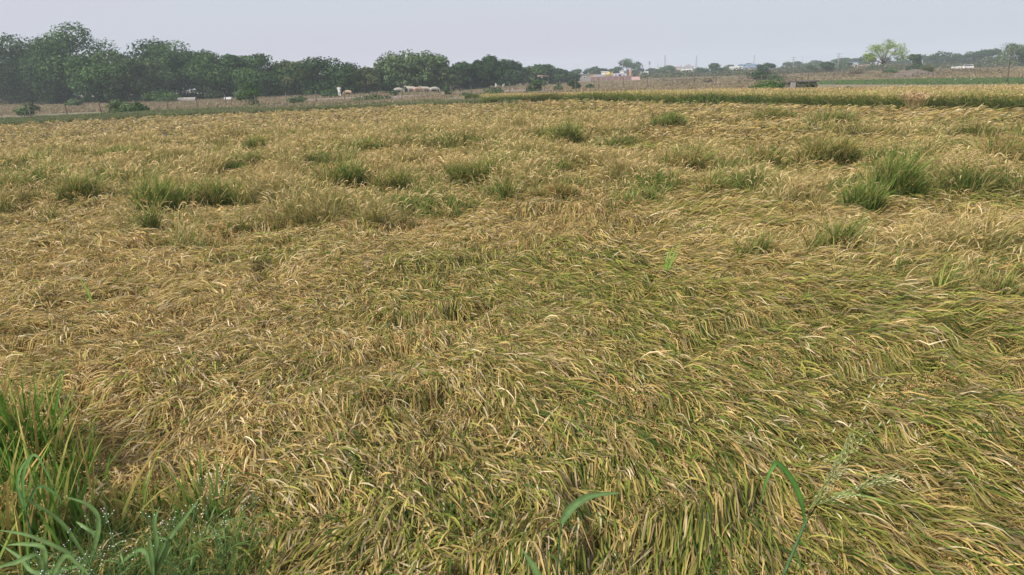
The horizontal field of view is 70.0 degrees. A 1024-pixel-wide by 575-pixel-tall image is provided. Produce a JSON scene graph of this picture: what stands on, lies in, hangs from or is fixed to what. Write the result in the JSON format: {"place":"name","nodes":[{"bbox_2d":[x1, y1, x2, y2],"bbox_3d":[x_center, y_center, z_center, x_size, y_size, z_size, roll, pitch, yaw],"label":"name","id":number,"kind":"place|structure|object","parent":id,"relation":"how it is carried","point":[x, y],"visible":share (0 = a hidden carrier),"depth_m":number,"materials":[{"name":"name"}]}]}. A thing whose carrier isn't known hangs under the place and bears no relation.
{"place":"outdoors","nodes":[
{"label":"outdoors","id":0,"kind":"place"},
{"bbox_2d":[0,98,522,125],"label":"verge grass","id":1,"kind":"structure","parent":0,"point":[110,115],"depth_m":58.67,"materials":[{"name":"plant"}]},
{"bbox_2d":[0,103,1013,508],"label":"field soil","id":2,"kind":"structure","parent":0,"point":[276,231],"depth_m":34.13,"materials":[{"name":"soil"}]},
{"bbox_2d":[0,347,71,473],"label":"rice plant","id":3,"kind":"object","parent":2,"relation":"on","point":[15,397],"visible":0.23,"depth_m":3.60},
{"bbox_2d":[16,453,60,569],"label":"broad grass","id":4,"kind":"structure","parent":2,"relation":"on","point":[22,500],"depth_m":2.63,"materials":[{"name":"green plant"}]},
{"bbox_2d":[0,542,89,574],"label":"broad grass","id":5,"kind":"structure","parent":2,"relation":"on","point":[43,564],"depth_m":2.25,"materials":[{"name":"green plant"}]},
{"bbox_2d":[0,496,100,574],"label":"broad grass","id":6,"kind":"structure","parent":2,"relation":"on","point":[95,534],"depth_m":2.47,"materials":[{"name":"green plant"}]},
{"bbox_2d":[0,353,107,494],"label":"rice plant","id":7,"kind":"object","parent":2,"relation":"on","point":[35,442],"visible":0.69,"depth_m":3.40,"materials":[{"name":"plant"}]},
{"bbox_2d":[4,416,132,497],"bbox_3d":[-2.016,0.851,3.367,0.494,0.488,0.476,1,16,11],"label":"rice plant","id":8,"kind":"object","parent":2,"relation":"on","point":[82,469],"visible":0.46,"depth_m":3.37,"materials":[{"name":"plant"}]},
{"bbox_2d":[31,510,114,574],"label":"flowering weed","id":9,"kind":"object","parent":2,"relation":"on","point":[82,562],"visible":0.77,"depth_m":2.47,"materials":[{"name":"green plant"}]},
{"bbox_2d":[0,400,179,574],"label":"rice plant","id":10,"kind":"object","parent":2,"relation":"on","point":[9,512],"visible":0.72,"depth_m":2.90,"materials":[{"name":"plant"}]},
{"bbox_2d":[85,508,141,574],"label":"flowering weed","id":11,"kind":"object","parent":2,"relation":"on","point":[123,563],"visible":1,"depth_m":2.44,"materials":[{"name":"green plant"}]},
{"bbox_2d":[55,463,187,544],"bbox_3d":[-1.646,0.979,3.146,0.572,0.338,0.436,-14,20,-37],"label":"rice plant","id":12,"kind":"object","parent":2,"relation":"on","point":[139,501],"visible":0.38,"depth_m":3.15,"materials":[{"name":"plant"}]},
{"bbox_2d":[90,140,159,157],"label":"rice clump","id":13,"kind":"object","parent":2,"relation":"on","point":[113,149],"visible":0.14,"depth_m":19.91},
{"bbox_2d":[0,459,311,574],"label":"corner grass","id":14,"kind":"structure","parent":2,"relation":"on","point":[103,538],"depth_m":2.85,"materials":[{"name":"plant"}]},
{"bbox_2d":[117,499,198,574],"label":"broad grass","id":15,"kind":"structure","parent":2,"relation":"on","point":[155,560],"depth_m":2.44,"materials":[{"name":"green plant"}]},
{"bbox_2d":[140,508,221,574],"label":"flowering weed","id":16,"kind":"object","parent":2,"relation":"on","point":[189,557],"visible":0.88,"depth_m":2.55,"materials":[{"name":"green plant"}]},
{"bbox_2d":[135,441,248,538],"bbox_3d":[-1.354,0.911,3.100,0.484,0.474,0.368,4,17,21],"label":"rice plant","id":17,"kind":"object","parent":2,"relation":"on","point":[195,492],"visible":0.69,"depth_m":3.10,"materials":[{"name":"plant"}]},
{"bbox_2d":[185,469,251,574],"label":"flowering weed","id":18,"kind":"object","parent":2,"relation":"on","point":[220,537],"visible":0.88,"depth_m":2.76,"materials":[{"name":"green plant"}]},
{"bbox_2d":[208,487,273,560],"bbox_3d":[-1.075,1.001,2.880,0.316,0.462,0.129,0,16,9],"label":"flowering weed","id":19,"kind":"object","parent":2,"relation":"on","point":[241,508],"visible":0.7,"depth_m":2.86,"materials":[{"name":"green plant"}]},
{"bbox_2d":[0,98,1023,574],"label":"lodged rice","id":20,"kind":"object","parent":2,"relation":"on","point":[884,318],"visible":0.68,"depth_m":4.36,"materials":[{"name":"plant"}]},
{"bbox_2d":[0,167,42,194],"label":"rice clump","id":21,"kind":"object","parent":20,"relation":"on","point":[15,180],"visible":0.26,"depth_m":13.28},
{"bbox_2d":[14,146,58,165],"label":"rice clump","id":22,"kind":"object","parent":20,"relation":"on","point":[31,157],"visible":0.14,"depth_m":16.91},
{"bbox_2d":[42,164,109,201],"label":"rice clump","id":23,"kind":"object","parent":20,"relation":"on","point":[86,187],"visible":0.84,"depth_m":11.97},
{"bbox_2d":[120,195,170,232],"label":"rice clump","id":24,"kind":"object","parent":20,"relation":"on","point":[150,221],"visible":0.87,"depth_m":9.10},
{"bbox_2d":[114,161,194,214],"bbox_3d":[-5.282,-1.494,10.761,1.053,0.838,0.984,8,19,31],"label":"rice clump","id":25,"kind":"object","parent":20,"relation":"on","point":[157,193],"visible":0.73,"depth_m":10.70,"materials":[{"name":"plant"}]},
{"bbox_2d":[172,169,250,209],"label":"rice clump","id":26,"kind":"object","parent":20,"relation":"on","point":[213,195],"visible":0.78,"depth_m":11.18,"materials":[{"name":"plant"}]},
{"bbox_2d":[242,131,270,150],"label":"rice clump","id":27,"kind":"object","parent":20,"relation":"on","point":[261,140],"visible":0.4,"depth_m":20.11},
{"bbox_2d":[311,149,375,190],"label":"rice clump","id":28,"kind":"object","parent":20,"relation":"on","point":[349,174],"visible":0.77,"depth_m":12.59,"materials":[{"name":"plant"}]},
{"bbox_2d":[350,134,381,151],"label":"rice clump","id":29,"kind":"object","parent":20,"relation":"on","point":[363,145],"visible":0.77,"depth_m":18.77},
{"bbox_2d":[363,162,418,191],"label":"rice clump","id":30,"kind":"object","parent":20,"relation":"on","point":[392,178],"visible":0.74,"depth_m":12.18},
{"bbox_2d":[422,203,459,224],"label":"rice clump","id":31,"kind":"object","parent":20,"relation":"on","point":[442,214],"visible":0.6,"depth_m":9.67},
{"bbox_2d":[436,147,517,187],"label":"rice clump","id":32,"kind":"object","parent":20,"relation":"on","point":[462,172],"visible":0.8,"depth_m":12.46,"materials":[{"name":"plant"}]},
{"bbox_2d":[486,168,529,202],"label":"rice clump","id":33,"kind":"object","parent":20,"relation":"on","point":[508,190],"visible":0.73,"depth_m":10.34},
{"bbox_2d":[521,176,586,199],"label":"rice clump","id":34,"kind":"object","parent":20,"relation":"on","point":[562,190],"visible":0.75,"depth_m":10.72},
{"bbox_2d":[544,116,588,144],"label":"rice clump","id":35,"kind":"object","parent":20,"relation":"on","point":[571,133],"visible":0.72,"depth_m":19.03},
{"bbox_2d":[592,187,653,207],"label":"rice clump","id":36,"kind":"object","parent":20,"relation":"on","point":[637,199],"visible":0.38,"depth_m":9.85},
{"bbox_2d":[649,108,690,127],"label":"rice clump","id":37,"kind":"object","parent":20,"relation":"on","point":[675,118],"visible":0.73,"depth_m":23.76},
{"bbox_2d":[656,141,720,173],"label":"rice clump","id":38,"kind":"object","parent":20,"relation":"on","point":[691,157],"visible":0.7,"depth_m":13.20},
{"bbox_2d":[694,163,733,191],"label":"rice clump","id":39,"kind":"object","parent":20,"relation":"on","point":[712,179],"visible":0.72,"depth_m":10.73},
{"bbox_2d":[726,225,789,260],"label":"rice clump","id":40,"kind":"object","parent":20,"relation":"on","point":[766,244],"visible":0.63,"depth_m":6.80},
{"bbox_2d":[723,134,794,167],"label":"rice clump","id":41,"kind":"object","parent":20,"relation":"on","point":[765,154],"visible":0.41,"depth_m":13.41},
{"bbox_2d":[746,104,799,120],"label":"rice clump","id":42,"kind":"object","parent":20,"relation":"on","point":[775,112],"visible":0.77,"depth_m":25.56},
{"bbox_2d":[768,235,831,261],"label":"rice clump","id":43,"kind":"object","parent":20,"relation":"on","point":[799,247],"visible":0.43,"depth_m":6.70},
{"bbox_2d":[790,122,873,165],"bbox_3d":[5.729,-2.561,13.056,1.585,0.790,1.218,-2,16,0],"label":"rice clump","id":44,"kind":"object","parent":20,"relation":"on","point":[827,149],"visible":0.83,"depth_m":12.94,"materials":[{"name":"plant"}]},
{"bbox_2d":[802,104,861,127],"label":"rice clump","id":45,"kind":"object","parent":20,"relation":"on","point":[829,115],"visible":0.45,"depth_m":21.43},
{"bbox_2d":[794,207,878,252],"bbox_3d":[3.030,-0.546,6.877,0.847,0.488,0.638,1,16,9],"label":"rice clump","id":46,"kind":"object","parent":20,"relation":"on","point":[849,233],"visible":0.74,"depth_m":6.82,"materials":[{"name":"plant"}]},
{"bbox_2d":[824,165,895,214],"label":"rice clump","id":47,"kind":"object","parent":20,"relation":"on","point":[872,199],"visible":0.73,"depth_m":9.12,"materials":[{"name":"plant"}]},
{"bbox_2d":[851,132,952,198],"bbox_3d":[5.139,-1.647,9.768,1.275,0.962,1.112,-2,16,0],"label":"rice clump","id":48,"kind":"object","parent":20,"relation":"on","point":[905,176],"visible":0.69,"depth_m":9.66,"materials":[{"name":"plant"}]},
{"bbox_2d":[888,252,976,287],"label":"rice clump","id":49,"kind":"object","parent":20,"relation":"on","point":[936,279],"visible":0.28,"depth_m":5.79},
{"bbox_2d":[947,251,1023,300],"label":"rice clump","id":50,"kind":"object","parent":20,"relation":"on","point":[1008,281],"visible":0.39,"depth_m":5.65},
{"bbox_2d":[949,122,1023,166],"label":"rice clump","id":51,"kind":"object","parent":20,"relation":"on","point":[1016,147],"visible":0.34,"depth_m":11.96,"materials":[{"name":"plant"}]},
{"bbox_2d":[0,107,1023,313],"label":"standing rice","id":52,"kind":"object","parent":2,"relation":"on","point":[276,180],"visible":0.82,"depth_m":12.50,"materials":[{"name":"plant"}]},
{"bbox_2d":[0,185,1023,574],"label":"rice straw","id":53,"kind":"object","parent":2,"relation":"on","point":[514,347],"visible":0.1,"depth_m":4.48,"materials":[{"name":"plant"}]},
{"bbox_2d":[0,202,1023,574],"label":"rice heads","id":54,"kind":"object","parent":2,"relation":"on","point":[490,378],"visible":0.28,"depth_m":4.38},
{"bbox_2d":[556,492,619,574],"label":"grass weed","id":55,"kind":"object","parent":2,"relation":"on","point":[571,508],"depth_m":2.30,"materials":[{"name":"green plant"}]},
{"bbox_2d":[760,378,915,574],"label":"flowering grass","id":56,"kind":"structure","parent":2,"relation":"on","point":[788,474],"depth_m":2.35,"materials":[{"name":"green plant"}]},
{"bbox_2d":[898,90,948,111],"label":"feathery grass","id":57,"kind":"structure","parent":2,"relation":"on","point":[918,96],"depth_m":27.61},
{"bbox_2d":[0,0,1023,94],"label":"sky","id":58,"kind":"structure","parent":0,"point":[569,35],"materials":[{"name":"grey"}]},
{"bbox_2d":[0,66,1023,123],"bbox_3d":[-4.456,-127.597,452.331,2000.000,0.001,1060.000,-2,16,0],"label":"ground","id":59,"kind":"structure","parent":0,"point":[819,85],"depth_m":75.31,"materials":[{"name":"brown plant"}]},
{"bbox_2d":[0,47,28,103],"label":"tree","id":60,"kind":"object","parent":59,"relation":"on","point":[10,100],"visible":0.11,"depth_m":146.25,"materials":[{"name":"green plant"}]},
{"bbox_2d":[12,102,40,115],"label":"bush","id":61,"kind":"object","parent":59,"relation":"on","point":[25,109],"visible":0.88,"depth_m":70.08,"materials":[{"name":"green plant"}]},
{"bbox_2d":[0,32,70,102],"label":"tree","id":62,"kind":"object","parent":59,"relation":"on","point":[15,89],"visible":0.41,"depth_m":133.52,"materials":[{"name":"green plant"}]},
{"bbox_2d":[15,44,84,103],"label":"tree","id":63,"kind":"object","parent":59,"relation":"on","point":[62,89],"visible":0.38,"depth_m":129.03,"materials":[{"name":"green plant"}]},
{"bbox_2d":[21,21,121,102],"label":"tree","id":64,"kind":"object","parent":59,"relation":"on","point":[52,45],"visible":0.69,"depth_m":126.47,"materials":[{"name":"green plant"}]},
{"bbox_2d":[64,45,131,102],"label":"tree","id":65,"kind":"object","parent":59,"relation":"on","point":[90,76],"visible":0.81,"depth_m":116.83,"materials":[{"name":"green plant"}]},
{"bbox_2d":[104,99,137,112],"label":"bush","id":66,"kind":"object","parent":59,"relation":"on","point":[117,106],"visible":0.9,"depth_m":64.05,"materials":[{"name":"green plant"}]},
{"bbox_2d":[99,56,155,101],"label":"tree","id":67,"kind":"object","parent":59,"relation":"on","point":[140,73],"visible":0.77,"depth_m":118.50,"materials":[{"name":"green plant"}]},
{"bbox_2d":[123,36,175,96],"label":"tree","id":68,"kind":"object","parent":59,"relation":"on","point":[143,54],"visible":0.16,"depth_m":134.40,"materials":[{"name":"green plant"}]},
{"bbox_2d":[130,58,178,100],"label":"tree","id":69,"kind":"object","parent":59,"relation":"on","point":[164,80],"visible":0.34,"depth_m":123.68,"materials":[{"name":"green plant"}]},
{"bbox_2d":[141,89,181,101],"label":"bush","id":70,"kind":"object","parent":59,"relation":"on","point":[170,95],"visible":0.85,"depth_m":114.06,"materials":[{"name":"green plant"}]},
{"bbox_2d":[148,40,199,96],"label":"tree","id":71,"kind":"object","parent":59,"relation":"on","point":[169,59],"visible":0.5,"depth_m":131.04,"materials":[{"name":"green plant"}]},
{"bbox_2d":[174,49,215,98],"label":"tree","id":72,"kind":"object","parent":59,"relation":"on","point":[200,90],"visible":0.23,"depth_m":130.74,"materials":[{"name":"green plant"}]},
{"bbox_2d":[182,51,246,97],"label":"tree","id":73,"kind":"object","parent":59,"relation":"on","point":[216,80],"visible":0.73,"depth_m":123.35,"materials":[{"name":"green plant"}]},
{"bbox_2d":[217,53,248,94],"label":"tree","id":74,"kind":"object","parent":59,"relation":"on","point":[228,86],"visible":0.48,"depth_m":123.82,"materials":[{"name":"green plant"}]},
{"bbox_2d":[234,82,258,104],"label":"bush","id":75,"kind":"object","parent":59,"relation":"on","point":[252,93],"visible":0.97,"depth_m":76.74,"materials":[{"name":"green plant"}]},
{"bbox_2d":[0,85,509,117],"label":"wire fence","id":76,"kind":"object","parent":59,"relation":"on","point":[66,112],"visible":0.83,"depth_m":74.57,"materials":[{"name":"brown metal"}]},
{"bbox_2d":[230,53,296,96],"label":"tree","id":77,"kind":"object","parent":59,"relation":"on","point":[258,78],"visible":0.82,"depth_m":119.92,"materials":[{"name":"green plant"}]},
{"bbox_2d":[266,62,293,96],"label":"tree","id":78,"kind":"object","parent":59,"relation":"on","point":[274,68],"visible":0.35,"depth_m":121.48,"materials":[{"name":"green plant"}]},
{"bbox_2d":[276,60,319,95],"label":"tree","id":79,"kind":"object","parent":59,"relation":"on","point":[290,87],"visible":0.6,"depth_m":120.96,"materials":[{"name":"green plant"}]},
{"bbox_2d":[286,56,343,94],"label":"tree","id":80,"kind":"object","parent":59,"relation":"on","point":[316,66],"visible":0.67,"depth_m":119.48,"materials":[{"name":"green plant"}]},
{"bbox_2d":[318,62,368,95],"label":"tree","id":81,"kind":"object","parent":59,"relation":"on","point":[343,75],"visible":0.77,"depth_m":118.41,"materials":[{"name":"green plant"}]},
{"bbox_2d":[347,67,381,92],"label":"tree","id":82,"kind":"object","parent":59,"relation":"on","point":[369,78],"visible":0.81,"depth_m":119.38,"materials":[{"name":"green plant"}]},
{"bbox_2d":[372,62,407,91],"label":"tree","id":83,"kind":"object","parent":59,"relation":"on","point":[385,85],"visible":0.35,"depth_m":124.23,"materials":[{"name":"green plant"}]},
{"bbox_2d":[373,49,428,91],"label":"tree","id":84,"kind":"object","parent":59,"relation":"on","point":[394,67],"visible":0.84,"depth_m":122.70,"materials":[{"name":"green plant"}]},
{"bbox_2d":[401,49,449,91],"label":"tree","id":85,"kind":"object","parent":59,"relation":"on","point":[421,64],"visible":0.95,"depth_m":122.59,"materials":[{"name":"green plant"}]},
{"bbox_2d":[428,70,463,91],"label":"tree","id":86,"kind":"object","parent":59,"relation":"on","point":[453,78],"visible":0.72,"depth_m":124.30,"materials":[{"name":"green plant"}]},
{"bbox_2d":[442,61,475,89],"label":"tree","id":87,"kind":"object","parent":59,"relation":"on","point":[463,67],"visible":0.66,"depth_m":130.35,"materials":[{"name":"green plant"}]},
{"bbox_2d":[461,65,492,89],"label":"tree","id":88,"kind":"object","parent":59,"relation":"on","point":[480,76],"visible":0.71,"depth_m":132.53,"materials":[{"name":"green plant"}]},
{"bbox_2d":[471,54,508,87],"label":"tree","id":89,"kind":"object","parent":59,"relation":"on","point":[496,70],"visible":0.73,"depth_m":134.35,"materials":[{"name":"green plant"}]},
{"bbox_2d":[498,59,526,86],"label":"tree","id":90,"kind":"object","parent":59,"relation":"on","point":[513,75],"visible":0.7,"depth_m":152.06,"materials":[{"name":"green plant"}]},
{"bbox_2d":[518,67,535,85],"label":"tree","id":91,"kind":"object","parent":59,"relation":"on","point":[529,78],"visible":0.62,"depth_m":154.45,"materials":[{"name":"green plant"}]},
{"bbox_2d":[527,64,561,84],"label":"tree","id":92,"kind":"object","parent":59,"relation":"on","point":[543,69],"visible":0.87,"depth_m":167.80,"materials":[{"name":"green plant"}]},
{"bbox_2d":[552,68,569,82],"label":"tree","id":93,"kind":"object","parent":59,"relation":"on","point":[563,73],"visible":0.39,"depth_m":182.66,"materials":[{"name":"green plant"}]},
{"bbox_2d":[591,75,631,80],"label":"boundary wall","id":94,"kind":"structure","parent":59,"relation":"on","point":[608,78],"depth_m":202.64,"materials":[{"name":"concrete"}]},
{"bbox_2d":[463,92,782,106],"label":"bund grass","id":95,"kind":"structure","parent":59,"relation":"on","point":[709,99],"depth_m":39.29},
{"bbox_2d":[618,58,642,74],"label":"tree","id":96,"kind":"object","parent":59,"relation":"on","point":[629,64],"visible":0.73,"depth_m":310.94,"materials":[{"name":"green plant"}]},
{"bbox_2d":[510,72,833,92],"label":"wire fence","id":97,"kind":"object","parent":59,"relation":"on","point":[783,78],"visible":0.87,"depth_m":91.74,"materials":[{"name":"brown metal"}]},
{"bbox_2d":[746,68,774,80],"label":"bush","id":98,"kind":"object","parent":59,"relation":"on","point":[756,74],"visible":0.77,"depth_m":122.53,"materials":[{"name":"green plant"}]},
{"bbox_2d":[752,78,787,88],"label":"bush","id":99,"kind":"object","parent":59,"relation":"on","point":[773,84],"visible":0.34,"depth_m":53.93,"materials":[{"name":"green plant"}]},
{"bbox_2d":[577,55,1022,78],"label":"scrub","id":100,"kind":"object","parent":59,"relation":"on","point":[802,69],"visible":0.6,"depth_m":227.14,"materials":[{"name":"green plant"}]},
{"bbox_2d":[784,80,819,88],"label":"culvert","id":101,"kind":"object","parent":59,"relation":"on","point":[803,83],"visible":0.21,"depth_m":51.13,"materials":[{"name":"concrete"}]},
{"bbox_2d":[650,63,1021,85],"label":"dry scrub","id":102,"kind":"object","parent":59,"relation":"on","point":[888,75],"visible":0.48,"depth_m":124.90,"materials":[{"name":"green plant"}]},
{"bbox_2d":[862,38,912,73],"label":"umbrella tree","id":103,"kind":"object","parent":59,"relation":"on","point":[877,49],"visible":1,"depth_m":140.21,"materials":[{"name":"green plant"}]},
{"bbox_2d":[905,54,921,70],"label":"tree","id":104,"kind":"object","parent":59,"relation":"on","point":[916,59],"visible":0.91,"depth_m":184.53,"materials":[{"name":"green plant"}]},
{"bbox_2d":[885,69,942,77],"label":"earth mound","id":105,"kind":"object","parent":59,"relation":"on","point":[911,72],"visible":0.41,"depth_m":105.69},
{"bbox_2d":[818,77,1023,84],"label":"green crop","id":106,"kind":"object","parent":59,"relation":"on","point":[982,80],"visible":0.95,"depth_m":76.60,"materials":[{"name":"plant"}]},
{"bbox_2d":[927,51,955,64],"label":"tree","id":107,"kind":"object","parent":59,"relation":"on","point":[936,56],"visible":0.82,"depth_m":287.94,"materials":[{"name":"green plant"}]},
{"bbox_2d":[983,48,1002,62],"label":"tree","id":108,"kind":"object","parent":59,"relation":"on","point":[994,52],"visible":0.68,"depth_m":271.88,"materials":[{"name":"green plant"}]},
{"bbox_2d":[991,42,1023,81],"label":"young tree","id":109,"kind":"object","parent":59,"relation":"on","point":[1010,55],"visible":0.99,"depth_m":63.61,"materials":[{"name":"green plant"}]},
{"bbox_2d":[995,43,1023,63],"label":"tree","id":110,"kind":"object","parent":59,"relation":"on","point":[1007,53],"visible":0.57,"depth_m":261.09,"materials":[{"name":"green plant"}]},
{"label":"second field soil","id":111,"kind":"structure","parent":0,"visible":0},
{"bbox_2d":[476,82,1023,112],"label":"crop field","id":112,"kind":"structure","parent":111,"relation":"on","point":[1002,95],"depth_m":36.54,"materials":[{"name":"plant"}]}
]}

